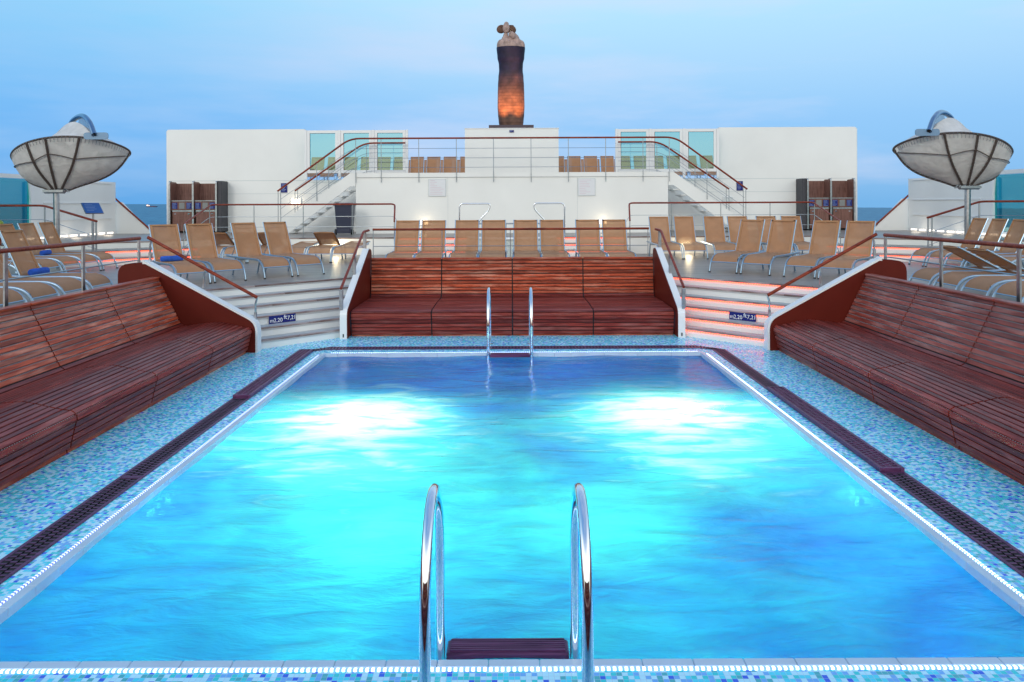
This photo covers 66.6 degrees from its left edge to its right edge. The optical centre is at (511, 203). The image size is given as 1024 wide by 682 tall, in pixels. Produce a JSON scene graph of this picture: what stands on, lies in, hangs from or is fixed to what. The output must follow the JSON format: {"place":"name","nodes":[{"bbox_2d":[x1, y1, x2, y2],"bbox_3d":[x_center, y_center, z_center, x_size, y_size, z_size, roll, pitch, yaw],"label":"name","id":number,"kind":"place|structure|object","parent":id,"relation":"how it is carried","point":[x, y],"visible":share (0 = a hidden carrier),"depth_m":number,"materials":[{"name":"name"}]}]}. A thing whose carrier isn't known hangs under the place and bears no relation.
{"place":"outdoors","nodes":[
{"label":"outdoors","id":0,"kind":"place"},
{"bbox_2d":[125,204,891,323],"bbox_3d":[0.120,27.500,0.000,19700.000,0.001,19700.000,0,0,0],"label":"sea","id":1,"kind":"structure","parent":0,"point":[147,216],"depth_m":2188.44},
{"bbox_2d":[0,355,1023,665],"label":"pool water","id":2,"kind":"structure","parent":0,"point":[728,519],"depth_m":5.92,"materials":[{"name":"liquid"}]},
{"bbox_2d":[0,334,1023,681],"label":"pool deck","id":3,"kind":"structure","parent":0,"point":[56,490],"depth_m":7.26,"materials":[{"name":"tile"}]},
{"bbox_2d":[0,477,142,583],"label":"drain grating","id":4,"kind":"object","parent":3,"relation":"on","point":[25,554],"visible":1,"depth_m":6.02,"materials":[{"name":"brown plastic"}]},
{"bbox_2d":[0,259,260,490],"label":"slatted bench","id":5,"kind":"object","parent":3,"relation":"on","point":[79,369],"visible":1,"depth_m":9.87,"materials":[{"name":"brown wood"}]},
{"bbox_2d":[147,236,257,319],"bbox_3d":[-5.298,1.286,13.340,1.899,1.473,0.056,0,0,0],"label":"stair handrail","id":6,"kind":"object","parent":5,"relation":"on","point":[151,239],"visible":0.98,"depth_m":13.32,"materials":[{"name":"wood"}]},
{"bbox_2d":[120,398,249,477],"bbox_3d":[-3.490,2.510,8.592,0.229,0.009,2.904,0,0,0],"label":"drain grating","id":7,"kind":"object","parent":3,"relation":"on","point":[144,468],"visible":1,"depth_m":8.24,"materials":[{"name":"brown wood"}]},
{"bbox_2d":[233,349,312,397],"bbox_3d":[-3.490,2.492,11.632,0.229,0.044,3.164,0,0,0],"label":"drain grating","id":8,"kind":"object","parent":3,"relation":"on","point":[256,386],"visible":1,"depth_m":11.25,"materials":[{"name":"brown wood"}]},
{"bbox_2d":[204,277,351,348],"bbox_3d":[-4.428,2.057,14.627,1.773,0.924,5.179,0,0,45],"label":"corner stair","id":9,"kind":"object","parent":3,"relation":"on","point":[313,305],"visible":0.51,"depth_m":14.87,"materials":[{"name":"white paint"}]},
{"bbox_2d":[419,483,593,681],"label":"pool ladder","id":10,"kind":"object","parent":3,"relation":"attached to","point":[480,648],"visible":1,"depth_m":4.28,"materials":[{"name":"silver metal"}]},
{"bbox_2d":[486,287,532,357],"bbox_3d":[-0.034,2.519,13.340,0.830,2.162,1.150,0,0,0],"label":"pool ladder","id":11,"kind":"object","parent":3,"relation":"attached to","point":[489,343],"visible":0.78,"depth_m":12.91,"materials":[{"name":"silver metal"}]},
{"bbox_2d":[0,351,1023,669],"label":"pool coping","id":12,"kind":"object","parent":3,"relation":"on","point":[62,565],"visible":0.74,"depth_m":4.97,"materials":[{"name":"tile"}]},
{"bbox_2d":[0,355,318,605],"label":"light strip","id":13,"kind":"object","parent":12,"relation":"on","point":[78,542],"visible":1,"depth_m":6.45,"materials":[{"name":"white"}]},
{"bbox_2d":[0,665,1023,672],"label":"light strip","id":14,"kind":"object","parent":12,"relation":"on","point":[511,669],"visible":1,"depth_m":4.17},
{"bbox_2d":[706,353,1023,598],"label":"pool edge","id":15,"kind":"object","parent":12,"relation":"on","point":[946,537],"visible":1,"depth_m":6.50,"materials":[{"name":"white"}]},
{"bbox_2d":[340,247,684,338],"bbox_3d":[0.007,1.728,15.710,6.410,1.543,2.540,0,0,0],"label":"slatted bench","id":16,"kind":"object","parent":3,"relation":"on","point":[439,296],"visible":1,"depth_m":16.10,"materials":[{"name":"brown wood"}]},
{"bbox_2d":[339,229,369,309],"bbox_3d":[-3.153,1.272,15.717,0.127,1.425,2.482,0,0,0],"label":"stair handrail","id":17,"kind":"object","parent":16,"relation":"on","point":[352,263],"visible":0.92,"depth_m":15.69,"materials":[{"name":"metal"}]},
{"bbox_2d":[655,228,685,308],"bbox_3d":[3.164,1.244,15.717,0.127,1.425,2.482,0,0,0],"label":"stair handrail","id":18,"kind":"object","parent":16,"relation":"on","point":[670,262],"visible":0.93,"depth_m":15.63,"materials":[{"name":"metal"}]},
{"bbox_2d":[326,345,698,349],"bbox_3d":[0.011,2.494,13.485,6.400,0.011,0.250,0,0,0],"label":"drain grating","id":19,"kind":"object","parent":3,"relation":"on","point":[512,347],"visible":1,"depth_m":13.49,"materials":[{"name":"brown wood"}]},
{"bbox_2d":[713,349,777,388],"bbox_3d":[3.511,2.479,11.807,0.229,0.009,2.814,0,0,0],"label":"drain grating","id":20,"kind":"object","parent":3,"relation":"on","point":[746,369],"visible":0.92,"depth_m":11.69,"materials":[{"name":"brown wood"}]},
{"bbox_2d":[673,276,820,346],"bbox_3d":[4.446,2.019,14.627,5.179,0.924,1.773,0,0,45],"label":"corner stair","id":21,"kind":"object","parent":3,"relation":"on","point":[711,303],"visible":0.47,"depth_m":14.87,"materials":[{"name":"white paint"}]},
{"bbox_2d":[767,386,904,471],"bbox_3d":[3.511,2.462,8.792,0.229,0.044,3.204,0,0,0],"label":"drain grating","id":22,"kind":"object","parent":3,"relation":"on","point":[875,458],"visible":1,"depth_m":8.31,"materials":[{"name":"brown plastic"}]},
{"bbox_2d":[764,256,1023,484],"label":"slatted bench","id":23,"kind":"object","parent":3,"relation":"on","point":[946,365],"visible":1,"depth_m":9.89,"materials":[{"name":"brown wood"}]},
{"bbox_2d":[767,233,877,316],"bbox_3d":[5.309,1.240,13.340,1.899,1.473,0.056,0,0,0],"label":"stair handrail","id":24,"kind":"object","parent":23,"relation":"on","point":[872,236],"visible":0.98,"depth_m":13.32,"materials":[{"name":"wood"}]},
{"bbox_2d":[881,472,1023,576],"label":"drain grating","id":25,"kind":"object","parent":3,"relation":"on","point":[1009,555],"visible":1,"depth_m":6.06,"materials":[{"name":"brown plastic"}]},
{"bbox_2d":[0,253,1023,316],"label":"deck","id":26,"kind":"structure","parent":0,"point":[692,265],"depth_m":17.85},
{"bbox_2d":[0,287,26,305],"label":"sun lounger","id":27,"kind":"object","parent":26,"relation":"on","point":[14,296],"visible":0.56,"depth_m":10.90,"materials":[{"name":"beige"}]},
{"bbox_2d":[0,282,59,300],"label":"sun lounger","id":28,"kind":"object","parent":26,"relation":"on","point":[35,290],"visible":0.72,"depth_m":11.55,"materials":[{"name":"beige"}]},
{"bbox_2d":[0,223,80,271],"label":"sun lounger","id":29,"kind":"object","parent":26,"relation":"on","point":[67,260],"visible":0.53,"depth_m":17.67,"materials":[{"name":"beige"}]},
{"bbox_2d":[0,254,88,294],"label":"sun lounger","id":30,"kind":"object","parent":26,"relation":"on","point":[68,284],"visible":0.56,"depth_m":12.41,"materials":[{"name":"beige"}]},
{"bbox_2d":[0,205,97,258],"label":"deck railing","id":31,"kind":"object","parent":26,"relation":"on","point":[76,215],"visible":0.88,"depth_m":20.82,"materials":[{"name":"brown metal"}]},
{"bbox_2d":[0,229,113,294],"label":"sun lounger","id":32,"kind":"object","parent":26,"relation":"on","point":[24,262],"visible":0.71,"depth_m":13.15,"materials":[{"name":"beige"}]},
{"bbox_2d":[17,223,101,271],"bbox_3d":[-10.751,1.043,18.420,1.771,1.180,0.702,0,0,0],"label":"sun lounger","id":33,"kind":"object","parent":26,"relation":"on","point":[31,234],"visible":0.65,"depth_m":18.46,"materials":[{"name":"beige"}]},
{"bbox_2d":[10,113,130,266],"bbox_3d":[-11.301,-0.334,19.974,2.931,3.929,2.060,0,0,0],"label":"satellite dish","id":34,"kind":"object","parent":26,"relation":"on","point":[71,154],"visible":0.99,"depth_m":19.51,"materials":[{"name":"metal"}]},
{"bbox_2d":[0,236,140,306],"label":"deck railing","id":35,"kind":"object","parent":26,"relation":"on","point":[6,251],"visible":0.76,"depth_m":11.14,"materials":[{"name":"wood"}]},
{"bbox_2d":[37,222,117,270],"bbox_3d":[-10.751,1.043,19.200,1.771,1.180,0.702,0,0,0],"label":"sun lounger","id":36,"kind":"object","parent":26,"relation":"on","point":[49,233],"visible":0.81,"depth_m":19.21,"materials":[{"name":"beige"}]},
{"bbox_2d":[81,203,103,251],"bbox_3d":[-11.067,0.804,20.550,0.304,1.648,0.460,0,0,38],"label":"lectern sign","id":37,"kind":"object","parent":26,"relation":"on","point":[92,208],"visible":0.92,"depth_m":20.53,"materials":[{"name":"metal"}]},
{"bbox_2d":[60,246,189,267],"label":"platform steps","id":38,"kind":"structure","parent":26,"relation":"on","point":[122,254],"depth_m":21.11,"materials":[{"name":"white paint"}]},
{"bbox_2d":[145,224,211,283],"bbox_3d":[-6.859,1.026,15.965,0.702,1.180,1.771,0,0,-44],"label":"sun lounger","id":39,"kind":"object","parent":26,"relation":"on","point":[168,235],"visible":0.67,"depth_m":16.29,"materials":[{"name":"beige"}]},
{"bbox_2d":[184,223,246,282],"bbox_3d":[-6.359,1.024,16.565,0.702,1.180,1.771,0,0,-44],"label":"sun lounger","id":40,"kind":"object","parent":26,"relation":"on","point":[201,241],"visible":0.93,"depth_m":16.89,"materials":[{"name":"beige"}]},
{"bbox_2d":[214,232,234,256],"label":"sun lounger","id":41,"kind":"object","parent":26,"relation":"on","point":[224,240],"visible":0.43,"depth_m":21.92,"materials":[{"name":"fabric"}]},
{"bbox_2d":[226,222,293,278],"bbox_3d":[-5.631,1.021,17.344,1.771,1.180,0.702,0,0,44],"label":"sun lounger","id":42,"kind":"object","parent":26,"relation":"on","point":[246,241],"visible":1,"depth_m":17.64,"materials":[{"name":"beige"}]},
{"bbox_2d":[183,203,395,254],"bbox_3d":[-6.424,0.805,23.116,5.971,1.606,2.258,0,0,0],"label":"deck railing","id":43,"kind":"object","parent":26,"relation":"on","point":[303,216],"visible":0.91,"depth_m":24.20,"materials":[{"name":"brown metal"}]},
{"bbox_2d":[262,221,324,275],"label":"sun lounger","id":44,"kind":"object","parent":26,"relation":"on","point":[278,239],"visible":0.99,"depth_m":18.25,"materials":[{"name":"beige"}]},
{"bbox_2d":[307,232,344,262],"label":"sun lounger","id":45,"kind":"object","parent":26,"relation":"on","point":[322,238],"visible":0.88,"depth_m":21.72,"materials":[{"name":"beige"}]},
{"bbox_2d":[331,241,370,262],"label":"sun lounger","id":46,"kind":"object","parent":26,"relation":"on","point":[348,248],"visible":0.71,"depth_m":21.27,"materials":[{"name":"beige"}]},
{"bbox_2d":[385,220,419,257],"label":"sun lounger","id":47,"kind":"object","parent":26,"relation":"on","point":[406,238],"visible":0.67,"depth_m":19.23,"materials":[{"name":"fabric"}]},
{"bbox_2d":[414,220,447,257],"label":"sun lounger","id":48,"kind":"object","parent":26,"relation":"on","point":[433,238],"visible":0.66,"depth_m":19.23,"materials":[{"name":"beige"}]},
{"bbox_2d":[449,220,480,256],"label":"sun lounger","id":49,"kind":"object","parent":26,"relation":"on","point":[466,243],"visible":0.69,"depth_m":19.27,"materials":[{"name":"beige"}]},
{"bbox_2d":[478,220,506,256],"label":"sun lounger","id":50,"kind":"object","parent":26,"relation":"on","point":[493,243],"visible":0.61,"depth_m":19.24,"materials":[{"name":"beige"}]},
{"bbox_2d":[372,227,648,257],"bbox_3d":[-0.025,1.058,17.100,6.060,1.045,0.052,0,0,0],"label":"deck railing","id":51,"kind":"object","parent":26,"relation":"on","point":[510,229],"visible":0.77,"depth_m":17.09,"materials":[{"name":"brown metal"}]},
{"bbox_2d":[0,237,1023,264],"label":"platform base","id":52,"kind":"object","parent":26,"relation":"on","point":[630,241],"visible":0.14,"depth_m":24.30,"materials":[{"name":"white paint"}]},
{"bbox_2d":[2,230,1023,244],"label":"platform deck","id":53,"kind":"structure","parent":52,"relation":"on","point":[880,233],"depth_m":25.64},
{"bbox_2d":[0,173,115,242],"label":"bulwark","id":54,"kind":"object","parent":53,"relation":"on","point":[20,190],"visible":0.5,"depth_m":25.19,"materials":[{"name":"white paint"}]},
{"bbox_2d":[0,173,33,242],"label":"window","id":55,"kind":"structure","parent":54,"relation":"in","point":[13,191],"depth_m":22.73,"materials":[{"name":"teal"}]},
{"bbox_2d":[116,198,149,233],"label":"stair wing","id":56,"kind":"structure","parent":53,"relation":"on","point":[128,221],"depth_m":28.62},
{"bbox_2d":[168,181,227,232],"bbox_3d":[-11.756,0.123,29.220,1.952,1.948,0.720,0,0,0],"label":"shelving unit","id":57,"kind":"object","parent":53,"relation":"on","point":[186,202],"visible":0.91,"depth_m":28.94,"materials":[{"name":"wood"}]},
{"bbox_2d":[282,173,355,232],"bbox_3d":[-6.855,0.002,28.140,2.630,2.144,1.120,0,0,0],"label":"deck stair","id":58,"kind":"object","parent":53,"relation":"on","point":[341,190],"visible":0.89,"depth_m":27.58,"materials":[{"name":"metal"}]},
{"bbox_2d":[294,142,404,210],"bbox_3d":[-5.972,-0.846,28.720,4.097,2.816,0.064,0,0,0],"label":"deck railing","id":59,"kind":"object","parent":58,"relation":"attached to","point":[331,165],"visible":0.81,"depth_m":28.70,"materials":[{"name":"silver metal"}]},
{"bbox_2d":[333,205,354,234],"bbox_3d":[-5.718,0.526,26.649,0.660,1.090,0.698,0,0,0],"label":"wheelie bin","id":60,"kind":"object","parent":53,"relation":"on","point":[343,210],"visible":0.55,"depth_m":26.37,"materials":[{"name":"black plastic"}]},
{"bbox_2d":[166,127,857,233],"bbox_3d":[-0.004,-0.907,28.685,26.320,3.906,2.230,0,0,0],"label":"deckhouse","id":61,"kind":"object","parent":53,"relation":"on","point":[260,166],"visible":0.73,"depth_m":29.60,"materials":[{"name":"white paint"}]},
{"bbox_2d":[428,179,445,195],"bbox_3d":[-2.647,-0.558,27.586,0.620,0.620,0.024,0,0,0],"label":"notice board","id":62,"kind":"object","parent":61,"relation":"attached to","point":[436,187],"visible":1,"depth_m":27.58,"materials":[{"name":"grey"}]},
{"bbox_2d":[578,178,594,195],"bbox_3d":[2.643,-0.582,27.586,0.620,0.620,0.024,0,0,0],"label":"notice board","id":63,"kind":"object","parent":61,"relation":"attached to","point":[586,186],"visible":1,"depth_m":27.58,"materials":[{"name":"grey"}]},
{"bbox_2d":[0,236,1023,245],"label":"platform edging","id":64,"kind":"object","parent":53,"relation":"on","point":[453,237],"visible":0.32,"depth_m":24.29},
{"bbox_2d":[277,136,747,221],"bbox_3d":[0.012,-0.652,27.550,16.646,3.396,0.064,0,0,0],"label":"deck railing","id":65,"kind":"object","parent":53,"relation":"on","point":[493,138],"visible":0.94,"depth_m":27.54,"materials":[{"name":"silver metal"}]},
{"bbox_2d":[668,172,735,230],"bbox_3d":[6.855,-0.058,28.140,2.630,2.144,1.120,0,0,0],"label":"deck stair","id":66,"kind":"object","parent":53,"relation":"on","point":[682,188],"visible":0.68,"depth_m":27.58,"materials":[{"name":"metal"}]},
{"bbox_2d":[618,141,728,208],"bbox_3d":[5.965,-0.898,28.720,4.097,2.816,0.064,0,0,0],"label":"deck railing","id":67,"kind":"object","parent":66,"relation":"attached to","point":[713,178],"visible":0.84,"depth_m":28.70,"materials":[{"name":"silver metal"}]},
{"bbox_2d":[796,178,855,229],"bbox_3d":[11.756,0.021,29.220,1.952,1.948,0.720,0,0,0],"label":"shelving unit","id":68,"kind":"object","parent":53,"relation":"on","point":[836,199],"visible":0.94,"depth_m":28.94,"materials":[{"name":"brown"}]},
{"bbox_2d":[875,195,907,229],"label":"stair wing","id":69,"kind":"structure","parent":53,"relation":"on","point":[895,217],"depth_m":28.62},
{"bbox_2d":[908,169,1023,237],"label":"bulwark","id":70,"kind":"object","parent":53,"relation":"on","point":[927,197],"visible":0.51,"depth_m":25.31,"materials":[{"name":"white paint"}]},
{"bbox_2d":[990,169,1023,237],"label":"glass windscreen","id":71,"kind":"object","parent":70,"relation":"in","point":[1010,185],"depth_m":22.74,"materials":[{"name":"teal"}]},
{"bbox_2d":[512,220,540,256],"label":"sun lounger","id":72,"kind":"object","parent":26,"relation":"on","point":[525,237],"visible":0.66,"depth_m":19.24,"materials":[{"name":"beige"}]},
{"bbox_2d":[539,220,569,256],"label":"sun lounger","id":73,"kind":"object","parent":26,"relation":"on","point":[552,237],"visible":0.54,"depth_m":19.24,"materials":[{"name":"beige"}]},
{"bbox_2d":[574,219,606,257],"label":"sun lounger","id":74,"kind":"object","parent":26,"relation":"on","point":[589,237],"visible":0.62,"depth_m":19.25,"materials":[{"name":"beige"}]},
{"bbox_2d":[601,219,636,256],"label":"sun lounger","id":75,"kind":"object","parent":26,"relation":"on","point":[614,237],"visible":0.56,"depth_m":19.24,"materials":[{"name":"beige"}]},
{"bbox_2d":[646,216,682,258],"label":"sun lounger","id":76,"kind":"object","parent":26,"relation":"on","point":[662,224],"visible":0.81,"depth_m":23.09,"materials":[{"name":"beige"}]},
{"bbox_2d":[671,216,708,258],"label":"sun lounger","id":77,"kind":"object","parent":26,"relation":"on","point":[684,229],"visible":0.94,"depth_m":23.08,"materials":[{"name":"beige"}]},
{"bbox_2d":[701,216,738,257],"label":"sun lounger","id":78,"kind":"object","parent":26,"relation":"on","point":[714,229],"visible":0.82,"depth_m":23.09,"materials":[{"name":"beige"}]},
{"bbox_2d":[626,201,840,251],"bbox_3d":[6.431,0.749,23.116,5.971,1.606,2.258,0,0,0],"label":"deck railing","id":79,"kind":"object","parent":26,"relation":"on","point":[671,203],"visible":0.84,"depth_m":24.20,"materials":[{"name":"brown metal"}]},
{"bbox_2d":[708,219,765,273],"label":"sun lounger","id":80,"kind":"object","parent":26,"relation":"on","point":[750,234],"visible":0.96,"depth_m":18.49,"materials":[{"name":"beige"}]},
{"bbox_2d":[727,216,763,258],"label":"sun lounger","id":81,"kind":"object","parent":26,"relation":"on","point":[733,222],"visible":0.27,"depth_m":23.18,"materials":[{"name":"beige"}]},
{"bbox_2d":[740,220,800,275],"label":"sun lounger","id":82,"kind":"object","parent":26,"relation":"on","point":[780,238],"visible":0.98,"depth_m":17.94,"materials":[{"name":"beige"}]},
{"bbox_2d":[755,216,796,257],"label":"sun lounger","id":83,"kind":"object","parent":26,"relation":"on","point":[768,219],"visible":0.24,"depth_m":23.18,"materials":[{"name":"beige"}]},
{"bbox_2d":[780,216,809,254],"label":"sun lounger","id":84,"kind":"object","parent":26,"relation":"on","point":[801,243],"visible":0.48,"depth_m":23.06,"materials":[{"name":"beige"}]},
{"bbox_2d":[783,220,840,278],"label":"sun lounger","id":85,"kind":"object","parent":26,"relation":"on","point":[824,239],"visible":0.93,"depth_m":17.28,"materials":[{"name":"beige"}]},
{"bbox_2d":[817,220,879,278],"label":"sun lounger","id":86,"kind":"object","parent":26,"relation":"on","point":[856,232],"visible":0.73,"depth_m":16.73,"materials":[{"name":"beige"}]},
{"bbox_2d":[836,243,963,263],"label":"platform steps","id":87,"kind":"structure","parent":26,"relation":"on","point":[903,251],"depth_m":21.08,"materials":[{"name":"white paint"}]},
{"bbox_2d":[908,218,988,266],"bbox_3d":[10.859,0.949,19.300,1.771,1.180,0.702,0,0,0],"label":"sun lounger","id":88,"kind":"object","parent":26,"relation":"on","point":[976,228],"visible":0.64,"depth_m":19.31,"materials":[{"name":"beige"}]},
{"bbox_2d":[892,110,1013,262],"bbox_3d":[11.298,-0.433,19.974,2.931,3.929,2.060,0,0,0],"label":"satellite dish","id":89,"kind":"object","parent":26,"relation":"on","point":[951,150],"visible":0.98,"depth_m":19.52,"materials":[{"name":"metal"}]},
{"bbox_2d":[883,233,1023,302],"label":"deck railing","id":90,"kind":"object","parent":26,"relation":"on","point":[1018,274],"visible":0.75,"depth_m":11.03,"materials":[{"name":"metal"}]},
{"bbox_2d":[909,245,1004,290],"bbox_3d":[7.860,1.139,13.500,1.771,0.826,0.702,0,0,0],"label":"sun lounger","id":91,"kind":"object","parent":26,"relation":"on","point":[926,274],"visible":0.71,"depth_m":13.54,"materials":[{"name":"beige"}]},
{"bbox_2d":[924,218,1008,266],"bbox_3d":[10.859,0.949,18.520,1.771,1.180,0.702,0,0,0],"label":"sun lounger","id":92,"kind":"object","parent":26,"relation":"on","point":[995,230],"visible":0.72,"depth_m":18.55,"materials":[{"name":"beige"}]},
{"bbox_2d":[926,200,1023,253],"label":"deck railing","id":93,"kind":"object","parent":26,"relation":"on","point":[951,210],"visible":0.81,"depth_m":20.82,"materials":[{"name":"brown metal"}]},
{"bbox_2d":[933,247,1023,289],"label":"sun lounger","id":94,"kind":"object","parent":26,"relation":"on","point":[952,278],"visible":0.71,"depth_m":12.75,"materials":[{"name":"beige"}]},
{"bbox_2d":[943,219,1023,267],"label":"sun lounger","id":95,"kind":"object","parent":26,"relation":"on","point":[1015,234],"visible":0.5,"depth_m":17.79,"materials":[{"name":"beige"}]},
{"bbox_2d":[961,275,1023,295],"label":"sun lounger","id":96,"kind":"object","parent":26,"relation":"on","point":[984,283],"visible":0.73,"depth_m":11.92,"materials":[{"name":"beige"}]},
{"bbox_2d":[992,280,1023,302],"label":"sun lounger","id":97,"kind":"object","parent":26,"relation":"on","point":[1007,289],"visible":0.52,"depth_m":11.22,"materials":[{"name":"beige"}]},
{"bbox_2d":[0,0,1023,207],"label":"sky","id":98,"kind":"structure","parent":0,"point":[140,70],"materials":[{"name":"blue"}]},
{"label":"upper deck","id":99,"kind":"structure","parent":0,"visible":0},
{"bbox_2d":[304,130,407,178],"bbox_3d":[-5.790,-1.820,29.000,3.855,1.830,0.100,0,0,0],"label":"glass windscreen","id":100,"kind":"object","parent":99,"relation":"on","point":[339,151],"visible":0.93,"depth_m":28.97,"materials":[{"name":"white"}]},
{"bbox_2d":[307,130,337,172],"bbox_3d":[-7.046,-1.924,28.998,1.155,1.590,0.064,0,0,0],"label":"window frame","id":101,"kind":"structure","parent":100,"relation":"in","point":[309,132],"depth_m":28.97,"materials":[{"name":"white"}]},
{"bbox_2d":[341,130,371,172],"bbox_3d":[-5.791,-1.930,28.998,1.155,1.590,0.064,0,0,0],"label":"window frame","id":102,"kind":"structure","parent":100,"relation":"in","point":[342,131],"depth_m":28.97,"materials":[{"name":"white"}]},
{"bbox_2d":[374,130,405,172],"bbox_3d":[-4.536,-1.935,28.998,1.155,1.590,0.064,0,0,0],"label":"window frame","id":103,"kind":"structure","parent":100,"relation":"in","point":[376,132],"depth_m":28.97,"materials":[{"name":"white"}]},
{"bbox_2d":[464,128,558,172],"bbox_3d":[-0.008,-1.895,30.595,3.580,1.930,2.240,0,0,0],"label":"statue pedestal","id":104,"kind":"object","parent":99,"relation":"on","point":[478,155],"visible":0.91,"depth_m":29.50,"materials":[{"name":"white paint"}]},
{"bbox_2d":[489,22,533,127],"bbox_3d":[-0.037,-5.006,30.600,1.730,4.271,1.200,0,0,0],"label":"statue","id":105,"kind":"object","parent":104,"relation":"on","point":[510,58],"visible":1,"depth_m":30.30,"materials":[{"name":"brown"}]},
{"bbox_2d":[615,128,718,177],"bbox_3d":[5.774,-1.870,29.000,3.855,1.830,0.100,0,0,0],"label":"glass windscreen","id":106,"kind":"object","parent":99,"relation":"on","point":[684,149],"visible":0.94,"depth_m":28.97,"materials":[{"name":"white"}]},
{"bbox_2d":[618,129,648,171],"bbox_3d":[4.519,-1.975,28.998,1.155,1.590,0.064,0,0,0],"label":"window frame","id":107,"kind":"structure","parent":106,"relation":"in","point":[619,130],"depth_m":28.97,"materials":[{"name":"white"}]},
{"bbox_2d":[652,129,682,171],"bbox_3d":[5.774,-1.980,28.998,1.155,1.590,0.064,0,0,0],"label":"window frame","id":108,"kind":"structure","parent":106,"relation":"in","point":[653,130],"depth_m":28.97,"materials":[{"name":"white"}]},
{"bbox_2d":[685,129,716,171],"bbox_3d":[7.029,-1.986,28.998,1.155,1.590,0.064,0,0,0],"label":"window frame","id":109,"kind":"structure","parent":106,"relation":"in","point":[687,131],"depth_m":28.97,"materials":[{"name":"white"}]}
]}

